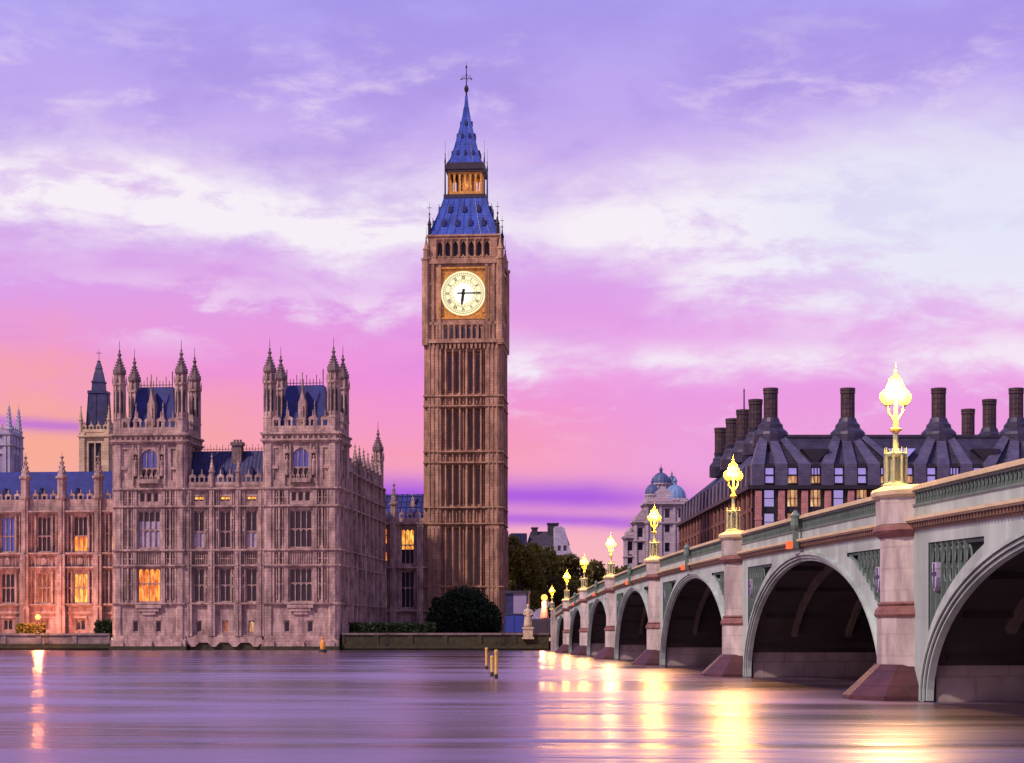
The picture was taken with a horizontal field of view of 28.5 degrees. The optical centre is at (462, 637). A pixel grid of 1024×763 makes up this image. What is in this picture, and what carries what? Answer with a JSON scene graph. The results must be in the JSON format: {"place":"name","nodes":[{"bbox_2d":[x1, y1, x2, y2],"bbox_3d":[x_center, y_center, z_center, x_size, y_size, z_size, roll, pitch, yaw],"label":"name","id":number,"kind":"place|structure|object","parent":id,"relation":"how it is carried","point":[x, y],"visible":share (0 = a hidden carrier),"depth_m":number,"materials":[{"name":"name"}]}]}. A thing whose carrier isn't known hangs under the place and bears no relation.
{"place":"outdoors","nodes":[
{"label":"outdoors","id":0,"kind":"place"},
{"bbox_2d":[0,405,24,471],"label":"pale church tower","id":1,"kind":"structure","parent":0,"point":[12,448],"depth_m":500.62,"materials":[{"name":"stone"}]},
{"bbox_2d":[77,360,112,471],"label":"slate spired tower","id":2,"kind":"structure","parent":0,"point":[95,431],"depth_m":359.81,"materials":[{"name":"stone"}]},
{"bbox_2d":[0,641,1023,762],"bbox_3d":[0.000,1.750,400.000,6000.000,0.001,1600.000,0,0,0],"label":"river","id":3,"kind":"structure","parent":0,"point":[275,706],"depth_m":46.75,"materials":[{"name":"purple liquid"}]},
{"bbox_2d":[0,633,110,649],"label":"terrace wall","id":4,"kind":"structure","parent":3,"relation":"in","point":[55,641],"depth_m":294.37,"materials":[{"name":"stone"}]},
{"bbox_2d":[35,614,40,633],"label":"terrace lamp","id":5,"kind":"object","parent":4,"relation":"on","point":[37,616],"visible":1,"depth_m":293.75,"materials":[{"name":"yellow metal"}]},
{"bbox_2d":[318,637,326,651],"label":"channel buoy","id":6,"kind":"object","parent":3,"relation":"on","point":[322,646],"visible":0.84,"depth_m":248.24,"materials":[{"name":"orange paint"}]},
{"bbox_2d":[342,631,548,649],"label":"embankment wall","id":7,"kind":"structure","parent":3,"relation":"in","point":[433,641],"depth_m":288.71,"materials":[{"name":"stone"}]},
{"bbox_2d":[522,604,533,638],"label":"statue","id":8,"kind":"object","parent":7,"relation":"on","point":[527,628],"visible":1,"depth_m":287.16,"materials":[{"name":"beige stone"}]},
{"bbox_2d":[485,647,487,668],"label":"mooring post","id":9,"kind":"object","parent":3,"relation":"in","point":[486,657],"visible":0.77,"depth_m":112.96,"materials":[{"name":"yellow paint"}]},
{"bbox_2d":[490,656,493,675],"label":"mooring post","id":10,"kind":"object","parent":3,"relation":"in","point":[491,666],"visible":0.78,"depth_m":91.94,"materials":[{"name":"yellow paint"}]},
{"bbox_2d":[494,650,497,678],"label":"mooring post","id":11,"kind":"object","parent":3,"relation":"in","point":[496,664],"visible":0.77,"depth_m":86.94,"materials":[{"name":"yellow paint"}]},
{"bbox_2d":[550,458,1023,701],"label":"arched bridge","id":12,"kind":"structure","parent":3,"relation":"in","point":[911,592],"depth_m":66.36,"materials":[{"name":"stone"}]},
{"bbox_2d":[549,586,554,609],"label":"bridge lamp","id":13,"kind":"object","parent":12,"relation":"on","point":[553,591],"visible":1,"depth_m":280.86,"materials":[{"name":"yellow glass"}]},
{"bbox_2d":[563,571,570,598],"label":"bridge lamp","id":14,"kind":"object","parent":12,"relation":"on","point":[566,576],"visible":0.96,"depth_m":240.87,"materials":[{"name":"yellow metal"}]},
{"bbox_2d":[572,592,576,604],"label":"signal light","id":15,"kind":"object","parent":12,"relation":"attached to","point":[574,597],"visible":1,"depth_m":223.60,"materials":[{"name":"grey metal"}]},
{"bbox_2d":[580,555,588,587],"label":"bridge lamp","id":16,"kind":"object","parent":12,"relation":"on","point":[584,561],"visible":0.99,"depth_m":206.36,"materials":[{"name":"yellow metal"}]},
{"bbox_2d":[593,581,597,595],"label":"signal light","id":17,"kind":"object","parent":12,"relation":"attached to","point":[595,586],"visible":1,"depth_m":187.85,"materials":[{"name":"grey"}]},
{"bbox_2d":[605,535,615,574],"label":"bridge lamp","id":18,"kind":"object","parent":12,"relation":"on","point":[610,542],"visible":1,"depth_m":169.35,"materials":[{"name":"yellow metal"}]},
{"bbox_2d":[625,565,631,584],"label":"signal light","id":19,"kind":"object","parent":12,"relation":"attached to","point":[629,573],"visible":1,"depth_m":150.12,"materials":[{"name":"grey metal"}]},
{"bbox_2d":[647,503,661,557],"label":"bridge lamp","id":20,"kind":"object","parent":12,"relation":"on","point":[654,551],"visible":1,"depth_m":130.86,"materials":[{"name":"yellow metal"}]},
{"bbox_2d":[681,544,689,569],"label":"signal light","id":21,"kind":"object","parent":12,"relation":"attached to","point":[686,554],"visible":1,"depth_m":111.76,"materials":[{"name":"grey metal"}]},
{"bbox_2d":[723,454,742,531],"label":"bridge lamp","id":22,"kind":"object","parent":12,"relation":"on","point":[733,514],"visible":0.99,"depth_m":92.67,"materials":[{"name":"yellow metal"}]},
{"bbox_2d":[786,510,800,548],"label":"signal light","id":23,"kind":"object","parent":12,"relation":"attached to","point":[795,524],"visible":1,"depth_m":75.27,"materials":[{"name":"grey metal"}]},
{"bbox_2d":[879,363,911,486],"bbox_3d":[12.450,-6.118,58.000,0.815,3.600,0.800,0,0,-40],"label":"bridge lamp","id":24,"kind":"object","parent":12,"relation":"on","point":[895,466],"visible":0.99,"depth_m":57.87,"materials":[{"name":"gold metal"}]},
{"bbox_2d":[0,0,1023,640],"label":"sky","id":25,"kind":"structure","parent":0,"point":[702,203],"materials":[{"name":"purple"}]},
{"bbox_2d":[540,594,548,618],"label":"lamp pillar","id":26,"kind":"structure","parent":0,"point":[544,610],"depth_m":301.11,"materials":[{"name":"stone"}]},
{"bbox_2d":[535,544,560,608],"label":"tree","id":27,"kind":"object","parent":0,"point":[550,553],"visible":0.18,"depth_m":360.54,"materials":[{"name":"green plant"}]},
{"bbox_2d":[542,574,577,618],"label":"tree","id":28,"kind":"object","parent":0,"point":[558,583],"visible":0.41,"depth_m":344.64,"materials":[{"name":"green plant"}]},
{"bbox_2d":[553,526,576,555],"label":"pale gabled house","id":29,"kind":"structure","parent":0,"point":[561,545],"depth_m":498.00,"materials":[{"name":"stone"}]},
{"bbox_2d":[553,552,586,592],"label":"tree","id":30,"kind":"object","parent":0,"point":[570,564],"visible":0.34,"depth_m":392.85,"materials":[{"name":"green plant"}]},
{"bbox_2d":[581,559,608,586],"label":"tree","id":31,"kind":"object","parent":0,"point":[593,573],"visible":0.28,"depth_m":406.23,"materials":[{"name":"green plant"}]},
{"bbox_2d":[613,565,632,573],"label":"tree","id":32,"kind":"object","parent":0,"point":[620,569],"visible":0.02,"depth_m":419.43,"materials":[{"name":"green plant"}]},
{"bbox_2d":[621,467,687,568],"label":"domed building","id":33,"kind":"structure","parent":0,"point":[665,493],"depth_m":462.40,"materials":[{"name":"stone"}]},
{"bbox_2d":[628,541,631,549],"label":"window","id":34,"kind":"structure","parent":33,"relation":"in","point":[629,542],"depth_m":466.83,"materials":[{"name":"black glass"}]},
{"bbox_2d":[638,542,642,549],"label":"window","id":35,"kind":"structure","parent":33,"relation":"in","point":[640,544],"depth_m":464.89,"materials":[{"name":"black glass"}]},
{"bbox_2d":[638,528,642,536],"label":"window","id":36,"kind":"structure","parent":33,"relation":"in","point":[640,530],"depth_m":464.89,"materials":[{"name":"black glass"}]},
{"bbox_2d":[665,543,668,551],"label":"window","id":37,"kind":"structure","parent":33,"relation":"in","point":[666,544],"depth_m":462.40,"materials":[{"name":"black glass"}]},
{"bbox_2d":[665,524,668,531],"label":"window","id":38,"kind":"structure","parent":33,"relation":"in","point":[666,525],"depth_m":462.40,"materials":[{"name":"black glass"}]},
{"bbox_2d":[665,509,668,517],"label":"window","id":39,"kind":"structure","parent":33,"relation":"in","point":[666,510],"depth_m":462.40,"materials":[{"name":"black glass"}]},
{"label":"ground","id":40,"kind":"structure","parent":0,"visible":0},
{"bbox_2d":[15,623,45,632],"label":"hedge","id":41,"kind":"object","parent":40,"relation":"on","point":[26,627],"visible":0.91,"depth_m":296.82,"materials":[{"name":"plant"}]},
{"bbox_2d":[0,452,112,634],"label":"palace wing","id":42,"kind":"structure","parent":40,"relation":"on","point":[56,551],"depth_m":302.40,"materials":[{"name":"beige stone"}]},
{"bbox_2d":[1,573,14,602],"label":"window","id":43,"kind":"structure","parent":42,"relation":"in","point":[7,579],"depth_m":303.70,"materials":[{"name":"glass"}]},
{"bbox_2d":[1,517,14,551],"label":"window","id":44,"kind":"structure","parent":42,"relation":"in","point":[7,523],"depth_m":303.70,"materials":[{"name":"glass"}]},
{"bbox_2d":[3,619,12,629],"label":"window","id":45,"kind":"structure","parent":42,"relation":"in","point":[7,623],"depth_m":303.70,"materials":[{"name":"glass"}]},
{"bbox_2d":[38,573,50,602],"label":"window","id":46,"kind":"structure","parent":42,"relation":"in","point":[44,579],"depth_m":303.10,"materials":[{"name":"glass"}]},
{"bbox_2d":[38,516,50,551],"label":"window","id":47,"kind":"structure","parent":42,"relation":"in","point":[44,523],"depth_m":303.10,"materials":[{"name":"glass"}]},
{"bbox_2d":[40,619,48,629],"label":"window","id":48,"kind":"structure","parent":42,"relation":"in","point":[46,621],"depth_m":303.10,"materials":[{"name":"stone"}]},
{"bbox_2d":[74,573,86,602],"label":"window","id":49,"kind":"structure","parent":42,"relation":"in","point":[80,579],"depth_m":302.51,"materials":[{"name":"glass"}]},
{"bbox_2d":[74,516,86,551],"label":"window","id":50,"kind":"structure","parent":42,"relation":"in","point":[80,522],"depth_m":302.51,"materials":[{"name":"glass"}]},
{"bbox_2d":[76,619,85,629],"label":"window","id":51,"kind":"structure","parent":42,"relation":"in","point":[80,623],"depth_m":302.51,"materials":[{"name":"stone"}]},
{"bbox_2d":[111,573,112,602],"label":"window","id":52,"kind":"structure","parent":42,"relation":"in","point":[111,573],"depth_m":301.85,"materials":[{"name":"stone"}]},
{"bbox_2d":[111,516,112,550],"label":"window","id":53,"kind":"structure","parent":42,"relation":"in","point":[111,516],"depth_m":301.85,"materials":[{"name":"stone"}]},
{"bbox_2d":[94,619,112,633],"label":"hedge","id":54,"kind":"object","parent":40,"relation":"on","point":[104,626],"visible":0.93,"depth_m":296.22,"materials":[{"name":"green plant"}]},
{"bbox_2d":[109,337,386,649],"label":"gothic palace","id":55,"kind":"structure","parent":40,"relation":"on","point":[278,542],"depth_m":292.40,"materials":[{"name":"stone"}]},
{"bbox_2d":[133,620,137,631],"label":"window","id":56,"kind":"structure","parent":55,"relation":"in","point":[135,622],"depth_m":293.49,"materials":[{"name":"glass"}]},
{"bbox_2d":[140,493,144,501],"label":"window","id":57,"kind":"structure","parent":55,"relation":"in","point":[142,495],"depth_m":293.35,"materials":[{"name":"stone"}]},
{"bbox_2d":[138,568,159,601],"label":"window","id":58,"kind":"structure","parent":55,"relation":"in","point":[148,578],"depth_m":293.28,"materials":[{"name":"glass"}]},
{"bbox_2d":[138,511,159,547],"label":"window","id":59,"kind":"structure","parent":55,"relation":"in","point":[148,532],"depth_m":293.28,"materials":[{"name":"glass"}]},
{"bbox_2d":[141,449,156,478],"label":"window","id":60,"kind":"structure","parent":55,"relation":"in","point":[149,457],"depth_m":293.28,"materials":[{"name":"glass"}]},
{"bbox_2d":[147,492,151,501],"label":"window","id":61,"kind":"structure","parent":55,"relation":"in","point":[149,494],"depth_m":293.20,"materials":[{"name":"glass"}]},
{"bbox_2d":[154,492,157,501],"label":"window","id":62,"kind":"structure","parent":55,"relation":"in","point":[155,493],"depth_m":293.13,"materials":[{"name":"glass"}]},
{"bbox_2d":[156,620,160,631],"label":"window","id":63,"kind":"structure","parent":55,"relation":"in","point":[158,622],"depth_m":293.13,"materials":[{"name":"glass"}]},
{"bbox_2d":[194,568,203,601],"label":"window","id":64,"kind":"structure","parent":55,"relation":"in","point":[198,572],"depth_m":293.06,"materials":[{"name":"glass"}]},
{"bbox_2d":[194,511,203,547],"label":"window","id":65,"kind":"structure","parent":55,"relation":"in","point":[198,515],"depth_m":293.06,"materials":[{"name":"glass"}]},
{"bbox_2d":[196,620,201,631],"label":"window","id":66,"kind":"structure","parent":55,"relation":"in","point":[198,622],"depth_m":292.99,"materials":[{"name":"glass"}]},
{"bbox_2d":[194,496,203,501],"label":"window","id":67,"kind":"structure","parent":55,"relation":"in","point":[201,498],"depth_m":292.99,"materials":[{"name":"glass"}]},
{"bbox_2d":[222,620,227,631],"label":"window","id":68,"kind":"structure","parent":55,"relation":"in","point":[224,622],"depth_m":292.63,"materials":[{"name":"glass"}]},
{"bbox_2d":[220,568,230,601],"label":"window","id":69,"kind":"structure","parent":55,"relation":"in","point":[225,573],"depth_m":292.63,"materials":[{"name":"glass"}]},
{"bbox_2d":[220,511,230,547],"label":"window","id":70,"kind":"structure","parent":55,"relation":"in","point":[225,516],"depth_m":292.63,"materials":[{"name":"glass"}]},
{"bbox_2d":[221,496,229,500],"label":"window","id":71,"kind":"structure","parent":55,"relation":"in","point":[223,498],"depth_m":292.63,"materials":[{"name":"glass"}]},
{"bbox_2d":[246,568,256,601],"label":"window","id":72,"kind":"structure","parent":55,"relation":"in","point":[251,573],"depth_m":292.20,"materials":[{"name":"glass"}]},
{"bbox_2d":[246,511,256,547],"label":"window","id":73,"kind":"structure","parent":55,"relation":"in","point":[251,516],"depth_m":292.20,"materials":[{"name":"glass"}]},
{"bbox_2d":[247,496,255,500],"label":"window","id":74,"kind":"structure","parent":55,"relation":"in","point":[249,498],"depth_m":292.20,"materials":[{"name":"glass"}]},
{"bbox_2d":[249,620,254,631],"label":"window","id":75,"kind":"structure","parent":55,"relation":"in","point":[251,622],"depth_m":292.17,"materials":[{"name":"glass"}]},
{"bbox_2d":[284,620,289,631],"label":"window","id":76,"kind":"structure","parent":55,"relation":"in","point":[286,622],"depth_m":291.06,"materials":[{"name":"glass"}]},
{"bbox_2d":[292,491,295,500],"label":"window","id":77,"kind":"structure","parent":55,"relation":"in","point":[293,492],"depth_m":291.06,"materials":[{"name":"glass"}]},
{"bbox_2d":[298,491,302,500],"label":"window","id":78,"kind":"structure","parent":55,"relation":"in","point":[300,493],"depth_m":290.92,"materials":[{"name":"glass"}]},
{"bbox_2d":[290,568,311,601],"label":"window","id":79,"kind":"structure","parent":55,"relation":"in","point":[300,578],"depth_m":290.92,"materials":[{"name":"glass"}]},
{"bbox_2d":[290,510,311,546],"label":"window","id":80,"kind":"structure","parent":55,"relation":"in","point":[300,520],"depth_m":290.92,"materials":[{"name":"glass"}]},
{"bbox_2d":[293,448,308,476],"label":"window","id":81,"kind":"structure","parent":55,"relation":"in","point":[300,456],"depth_m":290.92,"materials":[{"name":"glass"}]},
{"bbox_2d":[305,491,309,500],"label":"window","id":82,"kind":"structure","parent":55,"relation":"in","point":[307,493],"depth_m":290.78,"materials":[{"name":"glass"}]},
{"bbox_2d":[308,620,312,631],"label":"window","id":83,"kind":"structure","parent":55,"relation":"in","point":[310,622],"depth_m":290.78,"materials":[{"name":"glass"}]},
{"bbox_2d":[348,621,436,632],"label":"hedge","id":84,"kind":"object","parent":40,"relation":"on","point":[395,627],"visible":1,"depth_m":291.07,"materials":[{"name":"green plant"}]},
{"bbox_2d":[386,484,428,622],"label":"palace link","id":85,"kind":"object","parent":40,"relation":"on","point":[405,522],"visible":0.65,"depth_m":337.36,"materials":[{"name":"stone"}]},
{"bbox_2d":[401,529,413,563],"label":"window","id":86,"kind":"structure","parent":85,"relation":"in","point":[407,535],"depth_m":337.72,"materials":[{"name":"glass"}]},
{"bbox_2d":[401,571,413,607],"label":"window","id":87,"kind":"structure","parent":85,"relation":"in","point":[407,577],"depth_m":337.72,"materials":[{"name":"glass"}]},
{"bbox_2d":[424,585,503,632],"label":"evergreen shrub","id":88,"kind":"object","parent":40,"relation":"on","point":[460,610],"visible":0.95,"depth_m":311.27,"materials":[{"name":"green plant"}]},
{"bbox_2d":[421,62,509,632],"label":"clock tower","id":89,"kind":"structure","parent":40,"relation":"on","point":[465,305],"depth_m":336.13,"materials":[{"name":"stone"}]},
{"bbox_2d":[504,591,530,632],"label":"ticket kiosk","id":90,"kind":"object","parent":40,"relation":"on","point":[516,602],"visible":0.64,"depth_m":300.50,"materials":[{"name":"blue"}]},
{"bbox_2d":[508,567,532,617],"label":"tree","id":91,"kind":"object","parent":40,"relation":"on","point":[512,585],"visible":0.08,"depth_m":359.30,"materials":[{"name":"green plant"}]},
{"bbox_2d":[508,534,549,611],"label":"tree","id":92,"kind":"object","parent":40,"relation":"on","point":[526,566],"visible":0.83,"depth_m":350.54,"materials":[{"name":"green plant"}]},
{"bbox_2d":[511,523,569,618],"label":"dark roofed block","id":93,"kind":"structure","parent":40,"relation":"on","point":[544,538],"depth_m":505.93,"materials":[{"name":"stone"}]},
{"bbox_2d":[532,618,549,633],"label":"site hoarding","id":94,"kind":"object","parent":40,"relation":"on","point":[541,625],"visible":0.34,"depth_m":291.96,"materials":[{"name":"black metal"}]},
{"bbox_2d":[676,387,1023,550],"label":"office building","id":95,"kind":"structure","parent":40,"relation":"on","point":[785,473],"depth_m":314.13,"materials":[{"name":"grey stone"}]},
{"bbox_2d":[743,389,744,408],"bbox_3d":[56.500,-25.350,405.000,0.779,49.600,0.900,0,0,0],"label":"flag mast","id":96,"kind":"object","parent":95,"relation":"on","point":[744,399],"visible":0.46,"depth_m":404.90,"materials":[{"name":"grey metal"}]},
{"bbox_2d":[749,491,750,507],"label":"window","id":97,"kind":"structure","parent":95,"relation":"in","point":[749,491],"depth_m":313.07,"materials":[{"name":"black glass"}]},
{"bbox_2d":[764,489,774,506],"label":"window","id":98,"kind":"structure","parent":95,"relation":"in","point":[769,494],"depth_m":310.59,"materials":[{"name":"purple glass"}]},
{"bbox_2d":[764,513,774,524],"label":"window","id":99,"kind":"structure","parent":95,"relation":"in","point":[769,518],"depth_m":310.59,"materials":[{"name":"purple glass"}]},
{"bbox_2d":[765,467,773,483],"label":"window","id":100,"kind":"structure","parent":95,"relation":"in","point":[769,479],"depth_m":310.21,"materials":[{"name":"purple glass"}]},
{"bbox_2d":[787,489,797,506],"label":"window","id":101,"kind":"structure","parent":95,"relation":"in","point":[792,494],"depth_m":310.59,"materials":[{"name":"brown"}]},
{"bbox_2d":[788,467,796,483],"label":"window","id":102,"kind":"structure","parent":95,"relation":"in","point":[792,479],"depth_m":310.21,"materials":[{"name":"brown"}]},
{"bbox_2d":[810,489,820,506],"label":"window","id":103,"kind":"structure","parent":95,"relation":"in","point":[815,494],"depth_m":310.59,"materials":[{"name":"brown"}]},
{"bbox_2d":[811,467,820,483],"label":"window","id":104,"kind":"structure","parent":95,"relation":"in","point":[815,479],"depth_m":309.99,"materials":[{"name":"brown"}]},
{"bbox_2d":[833,489,843,505],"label":"window","id":105,"kind":"structure","parent":95,"relation":"in","point":[838,494],"depth_m":310.59,"materials":[{"name":"purple glass"}]},
{"bbox_2d":[834,467,843,483],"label":"window","id":106,"kind":"structure","parent":95,"relation":"in","point":[838,479],"depth_m":310.21,"materials":[{"name":"purple glass"}]},
{"bbox_2d":[857,489,866,499],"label":"window","id":107,"kind":"structure","parent":95,"relation":"in","point":[861,493],"depth_m":310.59,"materials":[{"name":"orange glass"}]},
{"bbox_2d":[857,467,866,483],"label":"window","id":108,"kind":"structure","parent":95,"relation":"in","point":[861,479],"depth_m":310.21,"materials":[{"name":"purple glass"}]},
{"bbox_2d":[880,467,883,483],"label":"window","id":109,"kind":"structure","parent":95,"relation":"in","point":[881,468],"depth_m":309.99,"materials":[{"name":"brown"}]},
{"bbox_2d":[908,467,912,483],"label":"window","id":110,"kind":"structure","parent":95,"relation":"in","point":[910,469],"depth_m":310.21,"materials":[{"name":"brown"}]},
{"bbox_2d":[926,467,935,481],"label":"window","id":111,"kind":"structure","parent":95,"relation":"in","point":[929,470],"depth_m":310.21,"materials":[{"name":"purple glass"}]},
{"bbox_2d":[950,467,958,475],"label":"window","id":112,"kind":"structure","parent":95,"relation":"in","point":[953,470],"depth_m":310.21,"materials":[{"name":"purple glass"}]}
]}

